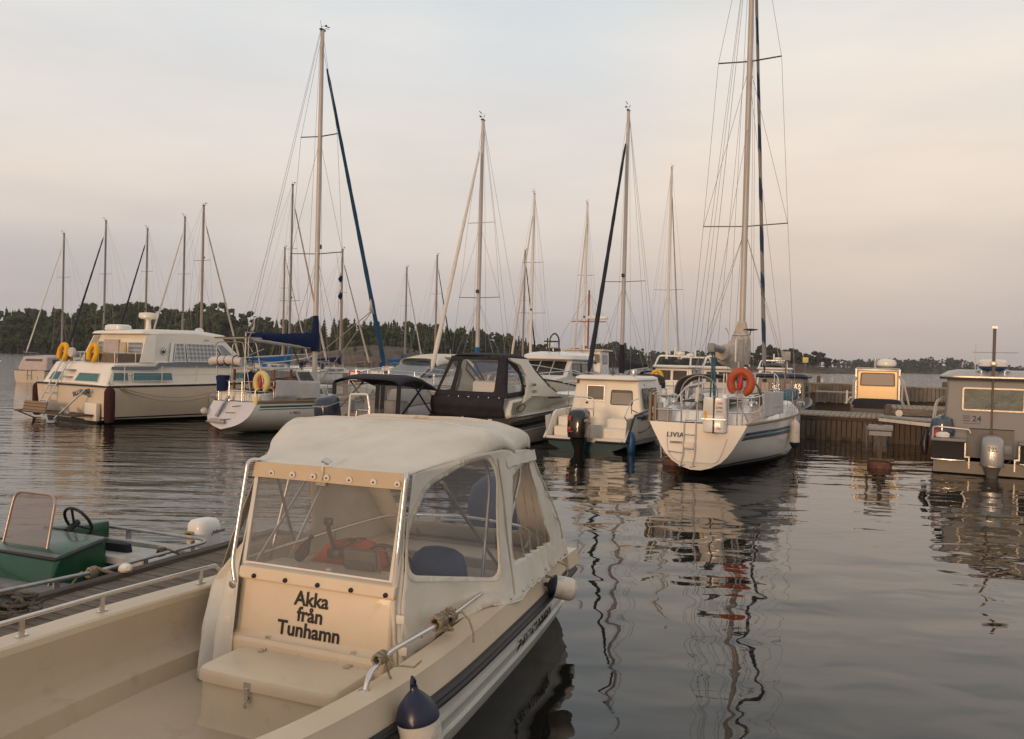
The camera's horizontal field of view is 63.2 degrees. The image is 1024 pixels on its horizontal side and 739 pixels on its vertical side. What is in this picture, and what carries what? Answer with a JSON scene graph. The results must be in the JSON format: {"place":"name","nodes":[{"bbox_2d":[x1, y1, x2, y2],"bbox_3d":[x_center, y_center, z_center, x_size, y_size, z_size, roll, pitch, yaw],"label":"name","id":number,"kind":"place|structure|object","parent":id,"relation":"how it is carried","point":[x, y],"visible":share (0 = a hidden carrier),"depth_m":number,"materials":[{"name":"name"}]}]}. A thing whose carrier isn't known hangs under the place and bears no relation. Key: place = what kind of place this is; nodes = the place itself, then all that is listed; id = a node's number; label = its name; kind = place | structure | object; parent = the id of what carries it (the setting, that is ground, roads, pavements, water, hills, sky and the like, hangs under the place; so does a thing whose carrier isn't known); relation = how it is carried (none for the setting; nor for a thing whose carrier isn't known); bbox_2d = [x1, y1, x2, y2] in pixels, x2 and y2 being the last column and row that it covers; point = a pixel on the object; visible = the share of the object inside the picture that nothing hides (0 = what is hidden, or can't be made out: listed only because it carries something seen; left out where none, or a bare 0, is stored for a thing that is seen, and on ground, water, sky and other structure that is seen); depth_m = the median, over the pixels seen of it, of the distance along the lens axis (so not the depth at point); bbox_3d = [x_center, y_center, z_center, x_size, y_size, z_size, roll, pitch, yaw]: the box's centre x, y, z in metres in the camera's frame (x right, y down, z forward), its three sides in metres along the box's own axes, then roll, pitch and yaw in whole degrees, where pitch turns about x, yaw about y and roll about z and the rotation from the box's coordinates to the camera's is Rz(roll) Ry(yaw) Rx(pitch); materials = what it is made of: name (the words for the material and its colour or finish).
{"place":"outdoors","nodes":[
{"label":"outdoors","id":0,"kind":"place"},
{"bbox_2d":[0,340,518,364],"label":"hillside","id":1,"kind":"structure","parent":0,"point":[53,351],"depth_m":349.74,"materials":[{"name":"green plant"}]},
{"bbox_2d":[0,301,546,364],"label":"woodland","id":2,"kind":"object","parent":1,"relation":"on","point":[18,320],"visible":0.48,"depth_m":356.11,"materials":[{"name":"green plant"}]},
{"bbox_2d":[294,534,313,561],"bbox_3d":[-1.347,1.153,5.430,0.102,0.164,0.234,2,1,3],"label":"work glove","id":3,"kind":"object","parent":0,"point":[302,552],"visible":1,"depth_m":5.34,"materials":[{"name":"grey fabric"}]},
{"bbox_2d":[0,352,1023,738],"bbox_3d":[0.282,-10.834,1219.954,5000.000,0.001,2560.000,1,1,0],"label":"water","id":4,"kind":"structure","parent":0,"point":[808,588],"depth_m":9.60,"materials":[{"name":"black liquid"}]},
{"bbox_2d":[14,355,79,382],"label":"cabin cruiser","id":5,"kind":"object","parent":4,"relation":"on","point":[31,368],"visible":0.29,"depth_m":55.73,"materials":[{"name":"white plastic"}]},
{"bbox_2d":[23,233,97,360],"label":"sailing yacht","id":6,"kind":"object","parent":4,"relation":"on","point":[63,314],"visible":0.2,"depth_m":81.86,"materials":[{"name":"white paint"}]},
{"bbox_2d":[68,217,138,360],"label":"sailing yacht","id":7,"kind":"object","parent":4,"relation":"on","point":[82,302],"visible":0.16,"depth_m":77.80,"materials":[{"name":"white paint"}]},
{"bbox_2d":[0,490,224,600],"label":"green motorboat","id":8,"kind":"object","parent":4,"relation":"on","point":[52,555],"visible":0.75,"depth_m":7.56,"materials":[{"name":"paint"}]},
{"bbox_2d":[71,566,114,583],"bbox_3d":[-3.387,1.648,6.682,0.153,0.118,0.422,2,1,35],"label":"mooring rope","id":9,"kind":"object","parent":8,"relation":"attached to","point":[93,570],"visible":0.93,"depth_m":6.71,"materials":[{"name":"beige fabric"}]},
{"bbox_2d":[156,547,179,556],"bbox_3d":[-3.079,1.641,7.488,0.230,0.097,0.098,1,1,-35],"label":"mooring rope","id":10,"kind":"object","parent":8,"relation":"attached to","point":[161,549],"visible":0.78,"depth_m":7.45,"materials":[{"name":"beige fabric"}]},
{"bbox_2d":[120,225,176,328],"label":"sailing yacht","id":11,"kind":"object","parent":4,"relation":"on","point":[147,271],"visible":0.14,"depth_m":77.83,"materials":[{"name":"white paint"}]},
{"bbox_2d":[0,529,304,636],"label":"finger pier","id":12,"kind":"structure","parent":4,"relation":"on","point":[204,556],"depth_m":6.63,"materials":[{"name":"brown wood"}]},
{"bbox_2d":[0,592,45,618],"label":"rope coil","id":13,"kind":"object","parent":12,"relation":"on","point":[26,600],"visible":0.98,"depth_m":5.69,"materials":[{"name":"brown fabric"}]},
{"bbox_2d":[118,563,132,572],"bbox_3d":[-3.169,1.638,6.837,0.107,0.100,0.150,1,-14,-35],"label":"float","id":14,"kind":"object","parent":12,"relation":"on","point":[125,568],"visible":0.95,"depth_m":6.80,"materials":[{"name":"white plastic"}]},
{"bbox_2d":[14,312,311,423],"bbox_3d":[-11.598,0.060,30.821,4.362,4.028,11.666,2,1,33],"label":"motor cruiser","id":15,"kind":"object","parent":4,"relation":"on","point":[149,361],"visible":0.81,"depth_m":27.48,"materials":[{"name":"paint"}]},
{"bbox_2d":[32,376,40,414],"bbox_3d":[-16.076,0.883,28.194,0.320,1.311,0.320,2,1,33],"label":"boat fender","id":16,"kind":"object","parent":15,"relation":"hanging from","point":[35,393],"visible":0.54,"depth_m":28.05,"materials":[{"name":"rubber"}]},
{"bbox_2d":[56,342,68,360],"bbox_3d":[-14.978,-0.611,27.772,0.560,0.620,0.169,16,0,32],"label":"horseshoe buoy","id":17,"kind":"object","parent":15,"relation":"attached to","point":[64,346],"visible":0.95,"depth_m":27.70,"materials":[{"name":"yellow plastic"}]},
{"bbox_2d":[86,343,99,362],"bbox_3d":[-13.494,-0.562,26.808,0.560,0.620,0.169,16,0,32],"label":"horseshoe buoy","id":18,"kind":"object","parent":15,"relation":"attached to","point":[94,346],"visible":1,"depth_m":26.72,"materials":[{"name":"yellow plastic"}]},
{"bbox_2d":[104,381,114,423],"bbox_3d":[-12.379,1.007,25.590,0.320,1.311,0.320,2,1,33],"label":"boat fender","id":19,"kind":"object","parent":15,"relation":"hanging from","point":[109,404],"visible":1,"depth_m":25.46,"materials":[{"name":"rubber"}]},
{"bbox_2d":[108,383,214,401],"bbox_3d":[-11.197,0.738,26.960,3.508,0.608,0.186,1,1,-38],"label":"mooring rope","id":20,"kind":"object","parent":15,"relation":"attached to","point":[162,396],"visible":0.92,"depth_m":26.82,"materials":[{"name":"beige fabric"}]},
{"bbox_2d":[153,213,218,332],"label":"sailing yacht","id":21,"kind":"object","parent":4,"relation":"on","point":[183,291],"visible":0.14,"depth_m":75.83,"materials":[{"name":"white paint"}]},
{"bbox_2d":[153,203,238,355],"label":"sailing yacht","id":22,"kind":"object","parent":4,"relation":"on","point":[202,257],"visible":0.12,"depth_m":61.89,"materials":[{"name":"white paint"}]},
{"bbox_2d":[208,392,219,422],"bbox_3d":[-8.725,1.396,29.294,0.637,1.325,5.066,2,1,24],"label":"mooring finger","id":23,"kind":"object","parent":4,"relation":"on","point":[213,395],"visible":0.19,"depth_m":27.21},
{"bbox_2d":[248,247,309,367],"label":"sailing yacht","id":24,"kind":"object","parent":4,"relation":"on","point":[283,329],"visible":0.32,"depth_m":79.86,"materials":[{"name":"white paint"}]},
{"bbox_2d":[237,182,329,382],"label":"sailing yacht","id":25,"kind":"object","parent":4,"relation":"on","point":[277,359],"visible":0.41,"depth_m":57.89,"materials":[{"name":"white paint"}]},
{"bbox_2d":[0,413,578,738],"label":"open motorboat","id":26,"kind":"object","parent":4,"relation":"on","point":[271,638],"visible":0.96,"depth_m":5.10,"materials":[{"name":"white plastic"}]},
{"bbox_2d":[310,537,391,571],"bbox_3d":[-1.103,1.272,5.754,0.580,0.240,0.346,2,1,22],"label":"folded jacket","id":27,"kind":"object","parent":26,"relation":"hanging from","point":[361,543],"visible":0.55,"depth_m":5.68,"materials":[{"name":"red fabric"}]},
{"bbox_2d":[371,649,421,678],"bbox_3d":[-0.552,1.516,4.136,0.365,0.256,0.108,2,1,37],"label":"fender line","id":28,"kind":"object","parent":26,"relation":"attached to","point":[381,656],"visible":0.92,"depth_m":4.20,"materials":[{"name":"fabric"}]},
{"bbox_2d":[396,676,442,738],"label":"boat fender","id":29,"kind":"object","parent":26,"relation":"hanging from","point":[418,715],"visible":0.99,"depth_m":3.93,"materials":[{"name":"blue plastic"}]},
{"bbox_2d":[410,545,467,576],"bbox_3d":[-0.487,1.340,5.595,0.413,0.295,0.259,2,1,24],"label":"boat cushion","id":30,"kind":"object","parent":26,"relation":"on","point":[434,560],"visible":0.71,"depth_m":5.51,"materials":[{"name":"blue fabric"}]},
{"bbox_2d":[421,606,473,642],"bbox_3d":[-0.396,1.501,4.886,0.326,0.171,0.217,1,1,-20],"label":"mooring rope","id":31,"kind":"object","parent":26,"relation":"attached to","point":[442,619],"visible":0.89,"depth_m":4.88,"materials":[{"name":"beige fabric"}]},
{"bbox_2d":[468,473,519,529],"bbox_3d":[-0.144,1.304,8.131,0.497,0.570,0.660,2,1,22],"label":"outboard cover","id":32,"kind":"object","parent":26,"relation":"attached to","point":[477,502],"visible":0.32,"depth_m":7.88,"materials":[{"name":"blue plastic"}]},
{"bbox_2d":[545,561,567,577],"bbox_3d":[0.366,1.619,6.629,0.174,0.091,0.462,2,1,20],"label":"fender line","id":33,"kind":"object","parent":26,"relation":"attached to","point":[547,576],"visible":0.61,"depth_m":6.64,"materials":[{"name":"fabric"}]},
{"bbox_2d":[544,575,577,600],"bbox_3d":[0.375,1.687,6.444,0.273,0.176,0.176,13,-1,-6],"label":"boat fender","id":34,"kind":"object","parent":26,"relation":"hanging from","point":[562,587],"visible":1,"depth_m":6.38,"materials":[{"name":"white plastic"}]},
{"bbox_2d":[201,21,392,431],"bbox_3d":[-6.248,-4.551,27.447,2.831,13.620,8.975,2,1,23],"label":"sailing yacht","id":35,"kind":"object","parent":4,"relation":"on","point":[286,397],"visible":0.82,"depth_m":25.32,"materials":[{"name":"paint"}]},
{"bbox_2d":[253,370,269,391],"bbox_3d":[-7.091,0.333,23.543,0.566,0.616,0.195,2,1,24],"label":"horseshoe buoy","id":36,"kind":"object","parent":35,"relation":"attached to","point":[257,381],"visible":1,"depth_m":23.47,"materials":[{"name":"yellow plastic"}]},
{"bbox_2d":[350,383,354,412],"bbox_3d":[-5.203,0.959,26.877,0.250,1.051,0.250,2,1,24],"label":"boat fender","id":37,"kind":"object","parent":35,"relation":"hanging from","point":[352,408],"visible":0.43,"depth_m":26.79,"materials":[{"name":"plastic"}]},
{"bbox_2d":[293,247,371,385],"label":"sailing yacht","id":38,"kind":"object","parent":4,"relation":"on","point":[333,375],"visible":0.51,"depth_m":65.75,"materials":[{"name":"white paint"}]},
{"bbox_2d":[273,345,473,368],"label":"islet","id":39,"kind":"object","parent":4,"relation":"in","point":[358,356],"visible":0.3,"depth_m":198.83,"materials":[{"name":"stone"}]},
{"bbox_2d":[297,341,472,362],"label":"scrub","id":40,"kind":"object","parent":39,"relation":"on","point":[383,344],"visible":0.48,"depth_m":209.31,"materials":[{"name":"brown plant"}]},
{"bbox_2d":[313,374,436,416],"bbox_3d":[-3.083,1.231,22.974,2.305,2.215,6.847,2,1,25],"label":"canopy motorboat","id":41,"kind":"object","parent":4,"relation":"on","point":[327,405],"visible":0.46,"depth_m":21.71,"materials":[{"name":"black plastic"}]},
{"bbox_2d":[368,265,421,373],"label":"sailing yacht","id":42,"kind":"object","parent":4,"relation":"on","point":[394,361],"visible":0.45,"depth_m":84.86,"materials":[{"name":"white paint"}]},
{"bbox_2d":[348,349,473,404],"bbox_3d":[-4.236,0.619,35.779,2.985,3.129,7.622,2,1,32],"label":"cabin cruiser","id":43,"kind":"object","parent":4,"relation":"on","point":[409,366],"visible":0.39,"depth_m":35.46,"materials":[{"name":"white plastic"}]},
{"bbox_2d":[385,362,430,375],"bbox_3d":[-4.328,-0.046,35.598,2.000,0.554,1.077,2,1,32],"label":"front window","id":44,"kind":"structure","parent":43,"relation":"in","point":[413,367],"depth_m":35.59,"materials":[{"name":"glass"}]},
{"bbox_2d":[427,364,447,374],"bbox_3d":[-3.238,-0.006,35.494,0.170,0.485,1.550,2,1,32],"label":"side window","id":45,"kind":"structure","parent":43,"relation":"in","point":[441,367],"depth_m":35.60,"materials":[{"name":"glass"}]},
{"bbox_2d":[409,253,454,374],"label":"sailing yacht","id":46,"kind":"object","parent":4,"relation":"on","point":[436,305],"visible":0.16,"depth_m":79.88,"materials":[{"name":"white paint"}]},
{"bbox_2d":[426,111,546,401],"bbox_3d":[-0.944,-3.987,34.291,2.960,12.621,9.915,2,1,24],"label":"sailing yacht","id":47,"kind":"object","parent":4,"relation":"on","point":[487,368],"visible":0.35,"depth_m":33.37,"materials":[{"name":"white paint"}]},
{"bbox_2d":[429,353,584,443],"bbox_3d":[0.483,0.979,25.350,2.563,2.856,7.772,2,1,26],"label":"sport cruiser","id":48,"kind":"object","parent":4,"relation":"on","point":[501,399],"visible":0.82,"depth_m":22.39,"materials":[{"name":"black fabric"}]},
{"bbox_2d":[466,360,481,380],"bbox_3d":[-1.090,0.088,24.459,0.084,0.727,1.359,2,1,21],"label":"side window","id":49,"kind":"structure","parent":48,"relation":"in","point":[468,363],"depth_m":24.20,"materials":[{"name":"grey glass"}]},
{"bbox_2d":[473,360,525,386],"bbox_3d":[-0.115,0.133,24.070,2.040,0.735,1.116,2,1,26],"label":"front window","id":50,"kind":"structure","parent":48,"relation":"in","point":[473,360],"depth_m":23.95,"materials":[{"name":"grey glass"}]},
{"bbox_2d":[531,365,549,385],"bbox_3d":[0.792,0.147,23.541,0.084,0.727,1.359,2,1,31],"label":"side window","id":51,"kind":"structure","parent":48,"relation":"in","point":[531,365],"depth_m":23.64,"materials":[{"name":"grey glass"}]},
{"bbox_2d":[487,249,535,379],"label":"sailing yacht","id":52,"kind":"object","parent":4,"relation":"on","point":[523,321],"visible":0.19,"depth_m":77.87,"materials":[{"name":"white paint"}]},
{"bbox_2d":[508,189,549,376],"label":"sailing yacht","id":53,"kind":"object","parent":4,"relation":"on","point":[532,262],"visible":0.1,"depth_m":57.84,"materials":[{"name":"white paint"}]},
{"bbox_2d":[509,333,594,391],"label":"pilot cruiser","id":54,"kind":"object","parent":4,"relation":"on","point":[553,359],"visible":0.41,"depth_m":40.27,"materials":[{"name":"white plastic"}]},
{"bbox_2d":[569,201,598,351],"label":"sailing yacht","id":55,"kind":"object","parent":4,"relation":"on","point":[585,270],"visible":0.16,"depth_m":61.84,"materials":[{"name":"white paint"}]},
{"bbox_2d":[556,290,616,374],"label":"fishing boat","id":56,"kind":"object","parent":4,"relation":"on","point":[604,367],"visible":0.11,"depth_m":60.34,"materials":[{"name":"grey paint"}]},
{"bbox_2d":[541,368,669,451],"bbox_3d":[3.301,1.426,24.374,2.961,2.896,7.398,2,1,24],"label":"cabin boat","id":57,"kind":"object","parent":4,"relation":"on","point":[608,413],"visible":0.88,"depth_m":23.01,"materials":[{"name":"plastic"}]},
{"bbox_2d":[627,432,635,452],"bbox_3d":[3.077,1.900,21.462,0.210,0.580,0.210,2,1,24],"label":"boat fender","id":58,"kind":"object","parent":57,"relation":"hanging from","point":[631,445],"visible":0.88,"depth_m":21.38,"materials":[{"name":"blue plastic"}]},
{"bbox_2d":[580,102,677,405],"bbox_3d":[4.989,-4.183,34.752,2.899,13.310,9.715,2,1,27],"label":"sailing yacht","id":59,"kind":"object","parent":4,"relation":"on","point":[624,364],"visible":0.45,"depth_m":33.87,"materials":[{"name":"white paint"}]},
{"bbox_2d":[640,164,685,373],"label":"sailing yacht","id":60,"kind":"object","parent":4,"relation":"on","point":[671,215],"visible":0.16,"depth_m":59.87,"materials":[{"name":"white paint"}]},
{"bbox_2d":[660,421,678,465],"bbox_3d":[4.668,1.830,21.294,0.637,1.325,5.066,2,1,24],"label":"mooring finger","id":61,"kind":"object","parent":4,"relation":"on","point":[667,460],"visible":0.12,"depth_m":19.13},
{"bbox_2d":[652,347,702,398],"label":"motor cruiser","id":62,"kind":"object","parent":4,"relation":"on","point":[674,370],"visible":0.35,"depth_m":51.51,"materials":[{"name":"white paint"}]},
{"bbox_2d":[680,350,710,381],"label":"motor cruiser","id":63,"kind":"object","parent":4,"relation":"on","point":[698,363],"visible":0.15,"depth_m":57.39,"materials":[{"name":"white paint"}]},
{"bbox_2d":[692,355,746,393],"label":"motor cruiser","id":64,"kind":"object","parent":4,"relation":"on","point":[721,369],"visible":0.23,"depth_m":48.06,"materials":[{"name":"white paint"}]},
{"bbox_2d":[648,0,800,470],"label":"sailing yacht","id":65,"kind":"object","parent":4,"relation":"on","point":[758,428],"visible":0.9,"depth_m":19.07,"materials":[{"name":"paint"}]},
{"bbox_2d":[701,397,727,433],"bbox_3d":[4.132,0.925,16.936,0.484,0.740,0.308,2,1,24],"label":"liferaft canister","id":66,"kind":"object","parent":65,"relation":"attached to","point":[714,418],"visible":1,"depth_m":16.80,"materials":[{"name":"white plastic"}]},
{"bbox_2d":[727,367,755,396],"bbox_3d":[4.616,0.242,16.764,0.565,0.578,0.195,11,8,24],"label":"horseshoe buoy","id":67,"kind":"object","parent":65,"relation":"attached to","point":[741,372],"visible":1,"depth_m":16.70,"materials":[{"name":"orange plastic"}]},
{"bbox_2d":[790,404,799,451],"bbox_3d":[6.752,1.395,19.852,0.230,1.149,0.230,2,1,24],"label":"boat fender","id":68,"kind":"object","parent":65,"relation":"hanging from","point":[794,434],"visible":1,"depth_m":19.77,"materials":[{"name":"white plastic"}]},
{"bbox_2d":[753,354,792,392],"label":"motor cruiser","id":69,"kind":"object","parent":4,"relation":"on","point":[777,368],"visible":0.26,"depth_m":67.76,"materials":[{"name":"white paint"}]},
{"bbox_2d":[756,372,812,409],"bbox_3d":[11.184,1.334,34.093,2.119,2.380,5.600,2,1,24],"label":"pilothouse boat","id":70,"kind":"object","parent":4,"relation":"on","point":[800,380],"visible":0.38,"depth_m":32.45,"materials":[{"name":"grey paint"}]},
{"bbox_2d":[746,365,854,373],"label":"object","id":71,"kind":"structure","parent":4,"relation":"in","point":[799,369],"depth_m":417.29,"materials":[{"name":"stone"}]},
{"bbox_2d":[749,352,758,364],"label":"oak tree","id":72,"kind":"object","parent":71,"relation":"on","point":[754,358],"visible":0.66,"depth_m":444.80,"materials":[{"name":"green plant"}]},
{"bbox_2d":[755,345,761,366],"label":"oak tree","id":73,"kind":"object","parent":71,"relation":"on","point":[758,349],"visible":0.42,"depth_m":445.83,"materials":[{"name":"green plant"}]},
{"bbox_2d":[761,345,778,362],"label":"oak tree","id":74,"kind":"object","parent":71,"relation":"on","point":[770,351],"visible":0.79,"depth_m":435.83,"materials":[{"name":"green plant"}]},
{"bbox_2d":[773,347,781,362],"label":"oak tree","id":75,"kind":"object","parent":71,"relation":"on","point":[777,353],"visible":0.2,"depth_m":443.85,"materials":[{"name":"green plant"}]},
{"bbox_2d":[788,348,798,365],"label":"oak tree","id":76,"kind":"object","parent":71,"relation":"on","point":[792,358],"visible":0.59,"depth_m":439.12,"materials":[{"name":"green plant"}]},
{"bbox_2d":[791,351,802,366],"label":"oak tree","id":77,"kind":"object","parent":71,"relation":"on","point":[798,357],"visible":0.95,"depth_m":427.50,"materials":[{"name":"green plant"}]},
{"bbox_2d":[802,353,812,367],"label":"oak tree","id":78,"kind":"object","parent":71,"relation":"on","point":[809,357],"visible":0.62,"depth_m":425.22,"materials":[{"name":"green plant"}]},
{"bbox_2d":[809,351,819,367],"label":"oak tree","id":79,"kind":"object","parent":71,"relation":"on","point":[814,359],"visible":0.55,"depth_m":432.87,"materials":[{"name":"green plant"}]},
{"bbox_2d":[816,352,825,368],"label":"oak tree","id":80,"kind":"object","parent":71,"relation":"on","point":[820,357],"visible":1,"depth_m":423.83,"materials":[{"name":"green plant"}]},
{"bbox_2d":[824,357,831,368],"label":"oak tree","id":81,"kind":"object","parent":71,"relation":"on","point":[828,363],"visible":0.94,"depth_m":430.02,"materials":[{"name":"green plant"}]},
{"bbox_2d":[809,382,854,409],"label":"breakwater pontoon","id":82,"kind":"object","parent":4,"relation":"on","point":[821,386],"visible":0.27,"depth_m":45.69,"materials":[{"name":"grey wood"}]},
{"bbox_2d":[803,357,807,373],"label":"sign post","id":83,"kind":"object","parent":82,"relation":"on","point":[805,360],"visible":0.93,"depth_m":45.94,"materials":[{"name":"yellow metal"}]},
{"bbox_2d":[815,390,856,411],"bbox_3d":[16.505,1.772,40.405,3.324,1.345,2.225,2,1,21],"label":"breakwater pontoon","id":84,"kind":"object","parent":4,"relation":"on","point":[830,400],"visible":0.39,"depth_m":39.84,"materials":[{"name":"brown wood"}]},
{"bbox_2d":[795,401,931,445],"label":"timber wharf","id":85,"kind":"structure","parent":4,"relation":"in","point":[834,425],"depth_m":26.83,"materials":[{"name":"brown wood"}]},
{"bbox_2d":[782,351,790,388],"bbox_3d":[9.312,0.412,28.341,0.280,2.050,0.095,2,1,10],"label":"sign post","id":86,"kind":"object","parent":85,"relation":"on","point":[786,355],"visible":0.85,"depth_m":28.30,"materials":[{"name":"white metal"}]},
{"bbox_2d":[879,414,930,426],"bbox_3d":[12.706,1.639,25.734,2.692,0.330,0.721,2,1,35],"label":"gangway","id":87,"kind":"object","parent":85,"relation":"on","point":[903,421],"visible":0.64,"depth_m":25.75,"materials":[{"name":"grey paint"}]},
{"bbox_2d":[845,358,909,416],"bbox_3d":[14.816,1.097,33.735,2.268,3.050,5.700,2,1,24],"label":"aluminium cabin boat","id":88,"kind":"object","parent":4,"relation":"on","point":[877,390],"visible":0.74,"depth_m":31.77,"materials":[{"name":"grey paint"}]},
{"bbox_2d":[865,424,893,468],"bbox_3d":[9.587,1.954,21.694,0.637,1.325,5.066,2,1,24],"label":"mooring finger","id":89,"kind":"object","parent":4,"relation":"on","point":[880,432],"visible":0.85,"depth_m":19.57},
{"bbox_2d":[887,404,944,417],"bbox_3d":[14.855,1.833,27.789,4.316,1.060,2.730,2,1,24],"label":"landing stage","id":90,"kind":"object","parent":4,"relation":"on","point":[913,411],"visible":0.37,"depth_m":27.25,"materials":[{"name":"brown wood"}]},
{"bbox_2d":[900,386,946,410],"bbox_3d":[22.007,1.752,38.854,7.564,1.705,2.225,2,1,24],"label":"breakwater pontoon","id":91,"kind":"object","parent":4,"relation":"on","point":[923,396],"visible":0.28,"depth_m":38.95,"materials":[{"name":"brown wood"}]},
{"bbox_2d":[919,326,1023,478],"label":"aluminium workboat","id":92,"kind":"object","parent":4,"relation":"on","point":[976,427],"visible":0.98,"depth_m":19.34,"materials":[{"name":"grey paint"}]},
{"bbox_3d":[-4.338,1.585,38.382,28.100,0.680,1.870,2,1,24],"label":"main pier","id":93,"kind":"object","parent":4,"relation":"in","visible":0},
{"bbox_2d":[348,370,359,382],"bbox_3d":[-6.594,0.650,33.758,0.668,1.224,0.725,2,1,25],"label":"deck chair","id":94,"kind":"object","parent":93,"relation":"on","point":[353,372],"visible":0.11,"depth_m":34.03,"materials":[{"name":"plastic"}]},
{"bbox_2d":[651,369,663,381],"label":"horseshoe buoy","id":95,"kind":"object","parent":93,"relation":"on","point":[656,371],"visible":0.45,"depth_m":40.12,"materials":[{"name":"yellow plastic"}]},
{"bbox_2d":[0,0,1023,368],"label":"sky","id":96,"kind":"structure","parent":0,"point":[902,120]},
{"bbox_2d":[609,360,748,367],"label":"shore","id":97,"kind":"structure","parent":0,"point":[649,364],"depth_m":510.77,"materials":[{"name":"green plant"}]},
{"bbox_2d":[565,341,761,366],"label":"woodland","id":98,"kind":"object","parent":97,"relation":"on","point":[635,357],"visible":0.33,"depth_m":521.21,"materials":[{"name":"green plant"}]},
{"bbox_2d":[762,365,975,373],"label":"distant ridge","id":99,"kind":"structure","parent":0,"point":[936,370],"depth_m":839.39,"materials":[{"name":"green plant"}]},
{"bbox_2d":[787,357,1023,372],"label":"woodland","id":100,"kind":"object","parent":99,"relation":"on","point":[922,364],"visible":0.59,"depth_m":849.66,"materials":[{"name":"green plant"}]}
]}

